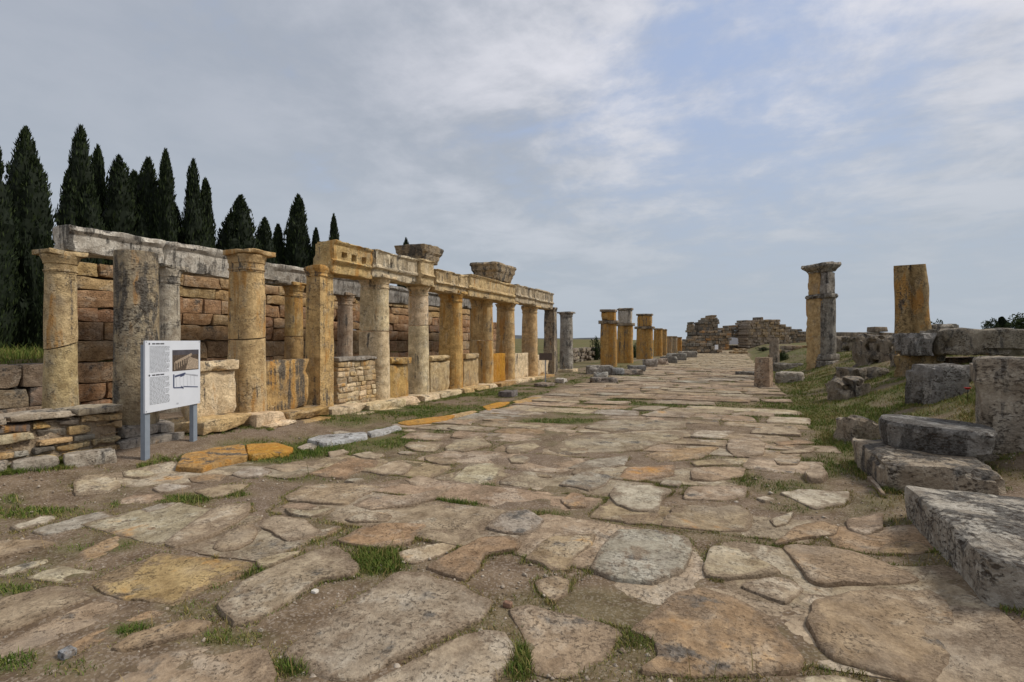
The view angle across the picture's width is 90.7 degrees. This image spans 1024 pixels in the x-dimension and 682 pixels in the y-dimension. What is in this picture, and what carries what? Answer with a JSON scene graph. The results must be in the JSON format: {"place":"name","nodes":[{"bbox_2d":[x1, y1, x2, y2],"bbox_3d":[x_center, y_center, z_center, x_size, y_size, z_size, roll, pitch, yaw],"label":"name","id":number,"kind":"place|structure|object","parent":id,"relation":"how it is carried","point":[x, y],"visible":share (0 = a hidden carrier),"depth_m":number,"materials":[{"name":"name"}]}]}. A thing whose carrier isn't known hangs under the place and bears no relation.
{"place":"outdoors","nodes":[
{"label":"outdoors","id":0,"kind":"place"},
{"bbox_2d":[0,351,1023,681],"bbox_3d":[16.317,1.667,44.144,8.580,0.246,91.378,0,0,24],"label":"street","id":1,"kind":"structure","parent":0,"point":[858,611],"depth_m":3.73,"materials":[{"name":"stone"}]},
{"bbox_2d":[0,339,1023,681],"bbox_3d":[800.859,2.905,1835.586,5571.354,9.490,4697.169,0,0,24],"label":"ground","id":2,"kind":"structure","parent":0,"point":[594,597],"depth_m":4.53,"materials":[{"name":"brown soil"}]},
{"bbox_2d":[0,147,21,351],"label":"cypress tree","id":3,"kind":"object","parent":2,"relation":"on","point":[10,291],"visible":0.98,"depth_m":17.94,"materials":[{"name":"green plant"}]},
{"bbox_2d":[0,342,43,363],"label":"tall grass","id":4,"kind":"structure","parent":2,"relation":"on","point":[6,356],"depth_m":11.64,"materials":[{"name":"plant"}]},
{"bbox_2d":[2,125,57,350],"bbox_3d":[-18.609,-3.823,19.478,2.267,9.087,1.969,0,0,-17],"label":"cypress tree","id":5,"kind":"object","parent":2,"relation":"on","point":[27,178],"visible":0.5,"depth_m":19.08,"materials":[{"name":"green plant"}]},
{"bbox_2d":[10,455,59,470],"bbox_3d":[-5.713,1.509,6.056,0.447,0.254,0.294,0,0,-44],"label":"kerb stone","id":6,"kind":"object","parent":2,"relation":"on","point":[49,461],"visible":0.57,"depth_m":5.97,"materials":[{"name":"stone"}]},
{"bbox_2d":[36,233,52,349],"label":"cypress tree","id":7,"kind":"object","parent":2,"relation":"on","point":[47,242],"visible":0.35,"depth_m":18.32,"materials":[{"name":"green plant"}]},
{"bbox_2d":[32,248,87,408],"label":"column","id":8,"kind":"structure","parent":2,"relation":"on","point":[60,388],"depth_m":9.01,"materials":[{"name":"stone"}]},
{"bbox_2d":[52,224,165,263],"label":"architrave block","id":9,"kind":"structure","parent":8,"relation":"on","point":[94,243],"depth_m":9.55,"materials":[{"name":"stone"}]},
{"bbox_2d":[0,403,122,464],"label":"rubble wall","id":10,"kind":"structure","parent":2,"relation":"on","point":[57,432],"depth_m":6.45,"materials":[{"name":"stone"}]},
{"bbox_2d":[57,645,76,660],"bbox_3d":[-2.319,1.629,2.636,0.077,0.050,0.062,0,0,24],"label":"loose stone","id":11,"kind":"object","parent":2,"relation":"on","point":[68,652],"visible":0.98,"depth_m":2.62,"materials":[{"name":"stone"}]},
{"bbox_2d":[52,123,107,340],"bbox_3d":[-18.743,-4.396,21.775,2.044,10.198,2.210,0,0,24],"label":"cypress tree","id":12,"kind":"object","parent":2,"relation":"on","point":[79,205],"visible":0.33,"depth_m":21.65,"materials":[{"name":"green plant"}]},
{"bbox_2d":[63,447,116,467],"bbox_3d":[-5.351,1.509,6.413,0.516,0.252,0.310,0,0,-45],"label":"kerb stone","id":13,"kind":"object","parent":2,"relation":"on","point":[92,457],"visible":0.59,"depth_m":6.32,"materials":[{"name":"stone"}]},
{"bbox_2d":[90,143,107,214],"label":"cypress tree","id":14,"kind":"object","parent":2,"relation":"on","point":[98,162],"visible":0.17,"depth_m":23.34,"materials":[{"name":"green plant"}]},
{"bbox_2d":[100,154,138,308],"bbox_3d":[-18.059,-4.015,23.346,2.189,9.386,2.796,0,0,24],"label":"cypress tree","id":15,"kind":"object","parent":2,"relation":"on","point":[118,214],"visible":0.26,"depth_m":23.03,"materials":[{"name":"green plant"}]},
{"bbox_2d":[134,156,157,238],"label":"cypress tree","id":16,"kind":"object","parent":2,"relation":"on","point":[146,188],"visible":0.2,"depth_m":24.14,"materials":[{"name":"green plant"}]},
{"bbox_2d":[112,249,183,448],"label":"column","id":17,"kind":"structure","parent":2,"relation":"on","point":[135,300],"depth_m":7.34,"materials":[{"name":"stone"}]},
{"bbox_2d":[153,148,179,241],"bbox_3d":[-16.692,-4.296,24.248,1.277,10.092,1.318,0,0,-2],"label":"cypress tree","id":18,"kind":"object","parent":2,"relation":"on","point":[166,225],"visible":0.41,"depth_m":24.08,"materials":[{"name":"green plant"}]},
{"bbox_2d":[140,341,199,460],"bbox_3d":[-4.833,0.873,7.187,0.088,1.755,1.124,0,0,1],"label":"information panel","id":19,"kind":"object","parent":2,"relation":"on","point":[169,374],"visible":0.99,"depth_m":7.04,"materials":[{"name":"metal"}]},
{"bbox_2d":[158,263,188,412],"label":"column","id":20,"kind":"structure","parent":2,"relation":"on","point":[169,305],"depth_m":10.78,"materials":[{"name":"stone"}]},
{"bbox_2d":[162,241,228,277],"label":"architrave block","id":21,"kind":"structure","parent":20,"relation":"on","point":[201,261],"depth_m":11.30,"materials":[{"name":"stone"}]},
{"bbox_2d":[179,157,216,340],"bbox_3d":[-16.568,-4.480,26.605,1.818,10.374,2.056,0,0,24],"label":"cypress tree","id":22,"kind":"object","parent":2,"relation":"on","point":[194,227],"visible":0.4,"depth_m":26.32,"materials":[{"name":"green plant"}]},
{"bbox_2d":[200,177,219,340],"bbox_3d":[-16.836,-4.192,27.702,1.555,9.705,1.510,0,0,24],"label":"cypress tree","id":23,"kind":"object","parent":2,"relation":"on","point":[206,195],"visible":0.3,"depth_m":27.59,"materials":[{"name":"green plant"}]},
{"bbox_2d":[175,444,247,472],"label":"kerb slab","id":24,"kind":"structure","parent":2,"relation":"on","point":[202,461],"depth_m":6.78,"materials":[{"name":"stone"}]},
{"bbox_2d":[216,194,261,340],"bbox_3d":[-15.901,-3.914,28.967,3.153,9.172,3.446,0,0,24],"label":"cypress tree","id":25,"kind":"object","parent":2,"relation":"on","point":[237,231],"visible":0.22,"depth_m":28.52,"materials":[{"name":"green plant"}]},
{"bbox_2d":[0,262,496,413],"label":"back wall","id":26,"kind":"structure","parent":2,"relation":"on","point":[203,308],"depth_m":12.86,"materials":[{"name":"stone"}]},
{"bbox_2d":[253,217,277,285],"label":"cypress tree","id":27,"kind":"object","parent":2,"relation":"on","point":[264,234],"visible":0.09,"depth_m":30.35,"materials":[{"name":"green plant"}]},
{"bbox_2d":[246,443,292,460],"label":"kerb slab","id":28,"kind":"structure","parent":2,"relation":"on","point":[261,450],"depth_m":7.29,"materials":[{"name":"stone"}]},
{"bbox_2d":[272,223,285,285],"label":"cypress tree","id":29,"kind":"object","parent":2,"relation":"on","point":[278,236],"visible":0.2,"depth_m":32.51,"materials":[{"name":"green plant"}]},
{"bbox_2d":[282,281,305,358],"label":"column","id":30,"kind":"structure","parent":2,"relation":"on","point":[293,346],"depth_m":13.87,"materials":[{"name":"stone"}]},
{"bbox_2d":[221,262,305,287],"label":"architrave block","id":31,"kind":"structure","parent":30,"relation":"on","point":[281,274],"depth_m":13.44,"materials":[{"name":"stone"}]},
{"bbox_2d":[281,193,312,328],"bbox_3d":[-13.994,-4.361,33.066,2.227,10.639,2.478,0,0,-34],"label":"cypress tree","id":32,"kind":"object","parent":2,"relation":"on","point":[297,250],"visible":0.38,"depth_m":32.55,"materials":[{"name":"green plant"}]},
{"bbox_2d":[310,227,320,264],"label":"cypress tree","id":33,"kind":"object","parent":2,"relation":"on","point":[315,238],"visible":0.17,"depth_m":32.90,"materials":[{"name":"green plant"}]},
{"bbox_2d":[329,213,339,239],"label":"cypress tree","id":34,"kind":"object","parent":2,"relation":"on","point":[334,234],"visible":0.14,"depth_m":37.17,"materials":[{"name":"green plant"}]},
{"bbox_2d":[307,432,367,446],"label":"kerb slab","id":35,"kind":"structure","parent":2,"relation":"on","point":[327,439],"depth_m":8.18,"materials":[{"name":"stone"}]},
{"bbox_2d":[336,292,355,356],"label":"column","id":36,"kind":"structure","parent":2,"relation":"on","point":[345,328],"depth_m":15.73,"materials":[{"name":"stone"}]},
{"bbox_2d":[303,277,360,298],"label":"architrave block","id":37,"kind":"structure","parent":36,"relation":"on","point":[341,286],"depth_m":15.62,"materials":[{"name":"stone"}]},
{"bbox_2d":[356,285,408,304],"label":"architrave block","id":38,"kind":"structure","parent":37,"relation":"attached to","point":[398,295],"depth_m":18.04,"materials":[{"name":"stone"}]},
{"bbox_2d":[163,374,554,434],"bbox_3d":[-1.767,1.560,15.957,1.331,0.621,17.196,0,0,24],"label":"stylobate","id":39,"kind":"object","parent":2,"relation":"on","point":[206,424],"visible":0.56,"depth_m":9.98,"materials":[{"name":"stone"}]},
{"bbox_2d":[181,359,238,419],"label":"parapet slab","id":40,"kind":"structure","parent":39,"relation":"on","point":[217,388],"depth_m":8.67,"materials":[{"name":"stone"}]},
{"bbox_2d":[223,248,275,412],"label":"column","id":41,"kind":"structure","parent":39,"relation":"on","point":[246,317],"depth_m":9.19,"materials":[{"name":"stone"}]},
{"bbox_2d":[266,358,308,410],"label":"parapet slab","id":42,"kind":"structure","parent":39,"relation":"on","point":[287,381],"depth_m":10.02,"materials":[{"name":"stone"}]},
{"bbox_2d":[303,264,333,406],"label":"pier","id":43,"kind":"structure","parent":39,"relation":"on","point":[319,349],"depth_m":10.79,"materials":[{"name":"stone"}]},
{"bbox_2d":[313,239,373,279],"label":"entablature block","id":44,"kind":"structure","parent":43,"relation":"on","point":[341,259],"depth_m":11.22,"materials":[{"name":"stone"}]},
{"bbox_2d":[334,356,376,404],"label":"rubble parapet","id":45,"kind":"structure","parent":39,"relation":"on","point":[354,376],"depth_m":11.76,"materials":[{"name":"stone"}]},
{"bbox_2d":[358,274,396,399],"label":"column","id":46,"kind":"structure","parent":39,"relation":"on","point":[374,305],"depth_m":12.62,"materials":[{"name":"stone"}]},
{"bbox_2d":[370,249,418,285],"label":"entablature block","id":47,"kind":"structure","parent":46,"relation":"on","point":[402,269],"depth_m":12.87,"materials":[{"name":"stone"}]},
{"bbox_2d":[390,357,411,397],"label":"parapet slab","id":48,"kind":"structure","parent":39,"relation":"on","point":[398,376],"depth_m":13.37,"materials":[{"name":"stone"}]},
{"bbox_2d":[406,285,434,393],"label":"column","id":49,"kind":"structure","parent":39,"relation":"on","point":[418,365],"depth_m":14.25,"materials":[{"name":"stone"}]},
{"bbox_2d":[406,259,435,286],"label":"entablature block","id":50,"kind":"structure","parent":49,"relation":"on","point":[425,272],"depth_m":13.86,"materials":[{"name":"stone"}]},
{"bbox_2d":[394,243,443,265],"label":"cornice block","id":51,"kind":"structure","parent":50,"relation":"on","point":[426,252],"depth_m":13.96,"materials":[{"name":"stone"}]},
{"bbox_2d":[429,355,449,391],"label":"parapet slab","id":52,"kind":"structure","parent":39,"relation":"on","point":[439,371],"depth_m":15.20,"materials":[{"name":"stone"}]},
{"bbox_2d":[437,290,467,388],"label":"column","id":53,"kind":"structure","parent":39,"relation":"on","point":[451,338],"depth_m":16.05,"materials":[{"name":"stone"}]},
{"bbox_2d":[429,269,468,295],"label":"entablature block","id":54,"kind":"structure","parent":53,"relation":"on","point":[447,282],"depth_m":15.31,"materials":[{"name":"stone"}]},
{"bbox_2d":[463,353,478,386],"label":"parapet slab","id":55,"kind":"structure","parent":39,"relation":"on","point":[470,369],"depth_m":17.01,"materials":[{"name":"stone"}]},
{"bbox_2d":[469,299,493,383],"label":"column","id":56,"kind":"structure","parent":39,"relation":"on","point":[481,319],"depth_m":18.14,"materials":[{"name":"stone"}]},
{"bbox_2d":[463,274,516,303],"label":"entablature block","id":57,"kind":"structure","parent":56,"relation":"on","point":[485,288],"depth_m":17.66,"materials":[{"name":"stone"}]},
{"bbox_2d":[470,261,516,282],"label":"cornice block","id":58,"kind":"structure","parent":57,"relation":"on","point":[498,271],"depth_m":18.12,"materials":[{"name":"stone"}]},
{"bbox_2d":[493,353,505,381],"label":"parapet slab","id":59,"kind":"structure","parent":39,"relation":"on","point":[499,366],"depth_m":19.15,"materials":[{"name":"stone"}]},
{"bbox_2d":[495,302,518,379],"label":"column","id":60,"kind":"structure","parent":39,"relation":"on","point":[505,335],"depth_m":19.92,"materials":[{"name":"stone"}]},
{"bbox_2d":[513,284,535,305],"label":"entablature block","id":61,"kind":"structure","parent":60,"relation":"on","point":[524,295],"depth_m":20.88,"materials":[{"name":"stone"}]},
{"bbox_2d":[515,353,527,377],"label":"parapet slab","id":62,"kind":"structure","parent":39,"relation":"on","point":[521,364],"depth_m":21.13,"materials":[{"name":"stone"}]},
{"bbox_2d":[521,305,541,375],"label":"column","id":63,"kind":"structure","parent":39,"relation":"on","point":[529,334],"depth_m":22.25,"materials":[{"name":"stone"}]},
{"bbox_2d":[525,288,553,309],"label":"entablature block","id":64,"kind":"structure","parent":63,"relation":"on","point":[544,299],"depth_m":23.00,"materials":[{"name":"stone"}]},
{"bbox_2d":[367,425,401,437],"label":"kerb slab","id":65,"kind":"structure","parent":2,"relation":"on","point":[380,432],"depth_m":8.91,"materials":[{"name":"stone"}]},
{"bbox_2d":[398,415,454,425],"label":"kerb slab","id":66,"kind":"structure","parent":2,"relation":"on","point":[429,420],"depth_m":10.24,"materials":[{"name":"stone"}]},
{"bbox_2d":[0,402,1010,681],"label":"dry weeds","id":67,"kind":"object","parent":2,"relation":"on","point":[486,560],"visible":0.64,"depth_m":3.89,"materials":[{"name":"green plant"}]},
{"bbox_2d":[0,411,1019,681],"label":"pebbles","id":68,"kind":"object","parent":2,"relation":"on","point":[396,665],"visible":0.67,"depth_m":3.51,"materials":[{"name":"stone"}]},
{"bbox_2d":[0,350,1023,681],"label":"grass","id":69,"kind":"structure","parent":2,"relation":"on","point":[388,568],"depth_m":6.46,"materials":[{"name":"green plant"}]},
{"bbox_2d":[0,362,1023,617],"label":"foot weeds","id":70,"kind":"object","parent":2,"relation":"on","point":[144,464],"visible":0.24,"depth_m":6.70,"materials":[{"name":"green plant"}]},
{"bbox_2d":[15,356,1023,681],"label":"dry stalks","id":71,"kind":"object","parent":2,"relation":"on","point":[493,484],"visible":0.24,"depth_m":3.75,"materials":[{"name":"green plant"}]},
{"bbox_2d":[544,307,557,373],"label":"pier","id":72,"kind":"structure","parent":2,"relation":"on","point":[550,331],"depth_m":24.56,"materials":[{"name":"stone"}]},
{"bbox_2d":[557,311,577,371],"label":"column","id":73,"kind":"structure","parent":2,"relation":"on","point":[566,342],"depth_m":26.82,"materials":[{"name":"stone"}]},
{"bbox_2d":[573,347,600,362],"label":"field wall","id":74,"kind":"structure","parent":2,"relation":"on","point":[584,354],"depth_m":41.06,"materials":[{"name":"stone"}]},
{"bbox_2d":[586,365,612,374],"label":"fallen block","id":75,"kind":"object","parent":2,"relation":"on","point":[590,369],"depth_m":24.97,"materials":[{"name":"stone"}]},
{"bbox_2d":[590,377,617,382],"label":"fallen block","id":76,"kind":"object","parent":2,"relation":"on","point":[603,380],"depth_m":19.72,"materials":[{"name":"stone"}]},
{"bbox_2d":[598,309,618,366],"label":"pillar","id":77,"kind":"structure","parent":2,"relation":"on","point":[608,322],"depth_m":32.59,"materials":[{"name":"stone"}]},
{"bbox_2d":[617,308,634,362],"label":"pillar","id":78,"kind":"structure","parent":2,"relation":"on","point":[625,325],"depth_m":37.55,"materials":[{"name":"stone"}]},
{"bbox_2d":[634,314,654,358],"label":"pillar","id":79,"kind":"structure","parent":2,"relation":"on","point":[644,327],"depth_m":45.86,"materials":[{"name":"stone"}]},
{"bbox_2d":[653,328,662,355],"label":"pillar","id":80,"kind":"structure","parent":2,"relation":"on","point":[657,341],"depth_m":54.12,"materials":[{"name":"stone"}]},
{"bbox_2d":[685,315,719,341],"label":"ruined tower","id":81,"kind":"structure","parent":2,"relation":"on","point":[709,323],"depth_m":96.17,"materials":[{"name":"stone"}]},
{"bbox_2d":[687,340,721,352],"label":"ruined wall","id":82,"kind":"structure","parent":2,"relation":"on","point":[698,347],"depth_m":66.09,"materials":[{"name":"stone"}]},
{"bbox_2d":[699,326,731,349],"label":"ruined wall","id":83,"kind":"structure","parent":2,"relation":"on","point":[722,339],"depth_m":92.00,"materials":[{"name":"stone"}]},
{"bbox_2d":[728,317,762,349],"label":"gate wall","id":84,"kind":"structure","parent":2,"relation":"on","point":[733,330],"depth_m":98.15,"materials":[{"name":"stone"}]},
{"bbox_2d":[754,357,772,386],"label":"broken pillar","id":85,"kind":"structure","parent":2,"relation":"on","point":[763,373],"depth_m":17.89,"materials":[{"name":"stone"}]},
{"bbox_2d":[737,319,791,348],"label":"ruined wall","id":86,"kind":"structure","parent":2,"relation":"on","point":[753,333],"depth_m":93.08,"materials":[{"name":"stone"}]},
{"bbox_2d":[769,338,778,363],"bbox_3d":[15.563,0.781,29.997,0.543,1.938,0.546,0,0,24],"label":"column stump","id":87,"kind":"object","parent":2,"relation":"on","point":[774,348],"visible":0.64,"depth_m":29.77,"materials":[{"name":"stone"}]},
{"bbox_2d":[773,363,802,371],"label":"stone block","id":88,"kind":"object","parent":2,"relation":"on","point":[781,366],"depth_m":26.07,"materials":[{"name":"stone"}]},
{"bbox_2d":[775,371,804,382],"bbox_3d":[10.834,1.466,19.706,1.009,0.551,0.733,0,0,34],"label":"stone block","id":89,"kind":"object","parent":2,"relation":"on","point":[785,376],"depth_m":19.50,"materials":[{"name":"stone"}]},
{"bbox_2d":[786,326,805,342],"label":"ruined wall","id":90,"kind":"structure","parent":2,"relation":"on","point":[796,335],"depth_m":104.07,"materials":[{"name":"stone"}]},
{"bbox_2d":[801,261,841,369],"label":"tall pier","id":91,"kind":"structure","parent":2,"relation":"on","point":[821,339],"depth_m":22.32,"materials":[{"name":"stone"}]},
{"bbox_2d":[836,336,855,351],"bbox_3d":[18.353,0.475,27.495,1.297,1.502,1.072,0,0,0],"label":"stone block","id":92,"kind":"object","parent":2,"relation":"on","point":[845,343],"depth_m":27.14,"materials":[{"name":"stone"}]},
{"bbox_2d":[824,376,870,400],"bbox_3d":[8.543,1.373,12.914,0.749,0.959,1.054,0,0,5],"label":"stone block","id":93,"kind":"object","parent":2,"relation":"on","point":[844,387],"depth_m":12.69,"materials":[{"name":"stone"}]},
{"bbox_2d":[832,415,880,443],"bbox_3d":[5.625,1.539,8.232,0.583,0.636,0.563,0,0,-1],"label":"stone block","id":94,"kind":"object","parent":2,"relation":"on","point":[849,428],"depth_m":8.01,"materials":[{"name":"stone"}]},
{"bbox_2d":[833,367,889,380],"bbox_3d":[10.307,1.194,14.981,1.115,0.903,1.086,0,0,0],"label":"stone block","id":95,"kind":"object","parent":2,"relation":"on","point":[865,373],"depth_m":14.60,"materials":[{"name":"stone"}]},
{"bbox_2d":[836,327,892,336],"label":"ruined wall","id":96,"kind":"structure","parent":2,"relation":"on","point":[883,331],"depth_m":38.04,"materials":[{"name":"stone"}]},
{"bbox_2d":[852,334,893,366],"bbox_3d":[12.880,0.518,17.999,1.001,1.566,1.097,0,0,-1],"label":"stone block","id":97,"kind":"object","parent":2,"relation":"on","point":[867,349],"depth_m":17.67,"materials":[{"name":"stone"}]},
{"bbox_2d":[889,264,931,366],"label":"leaning pillar","id":98,"kind":"structure","parent":2,"relation":"on","point":[911,295],"depth_m":15.19,"materials":[{"name":"stone"}]},
{"bbox_2d":[893,354,943,376],"bbox_3d":[10.720,0.759,13.290,0.857,0.822,0.844,0,0,-1],"label":"stone block","id":99,"kind":"object","parent":2,"relation":"on","point":[903,364],"depth_m":13.17,"materials":[{"name":"stone"}]},
{"bbox_2d":[892,333,936,355],"bbox_3d":[10.314,0.093,12.992,0.594,0.606,0.846,0,0,-1],"label":"stone block","id":100,"kind":"object","parent":99,"relation":"on","point":[912,344],"depth_m":12.69,"materials":[{"name":"stone"}]},
{"bbox_2d":[920,328,1023,355],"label":"stone block","id":101,"kind":"object","parent":99,"relation":"on","point":[988,342],"depth_m":12.43,"materials":[{"name":"stone"}]},
{"bbox_2d":[852,437,1005,494],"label":"stone block","id":102,"kind":"structure","parent":2,"relation":"on","point":[879,461],"depth_m":5.30,"materials":[{"name":"stone"}]},
{"bbox_2d":[878,414,997,456],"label":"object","id":103,"kind":"structure","parent":102,"relation":"on","point":[943,436],"depth_m":5.84,"materials":[{"name":"stone"}]},
{"bbox_2d":[905,363,971,404],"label":"stone block","id":104,"kind":"structure","parent":2,"relation":"on","point":[930,383],"depth_m":9.46,"materials":[{"name":"stone"}]},
{"bbox_2d":[944,356,973,364],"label":"stone block","id":105,"kind":"structure","parent":2,"relation":"on","point":[960,360],"depth_m":13.03,"materials":[{"name":"stone"}]},
{"bbox_2d":[904,486,1023,609],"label":"stone block","id":106,"kind":"structure","parent":2,"relation":"on","point":[976,539],"depth_m":3.52,"materials":[{"name":"stone"}]},
{"bbox_2d":[981,317,1009,328],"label":"tree","id":107,"kind":"object","parent":2,"relation":"on","point":[987,324],"visible":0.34,"depth_m":59.67,"materials":[{"name":"green plant"}]},
{"bbox_2d":[969,356,1023,453],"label":"stone block","id":108,"kind":"structure","parent":2,"relation":"on","point":[998,381],"depth_m":6.11,"materials":[{"name":"stone"}]},
{"bbox_2d":[1005,312,1023,328],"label":"tree","id":109,"kind":"object","parent":2,"relation":"on","point":[1018,323],"visible":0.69,"depth_m":49.82,"materials":[{"name":"green plant"}]},
{"bbox_2d":[0,0,1023,339],"label":"sky","id":110,"kind":"structure","parent":0,"point":[678,162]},
{"bbox_3d":[-2.840,-0.035,21.455,0.606,3.270,0.607,0,0,24],"label":"column","id":111,"kind":"object","parent":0,"visible":0},
{"bbox_2d":[428,292,439,307],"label":"architrave block","id":112,"kind":"structure","parent":111,"relation":"on","point":[433,299],"depth_m":20.20,"materials":[{"name":"stone"}]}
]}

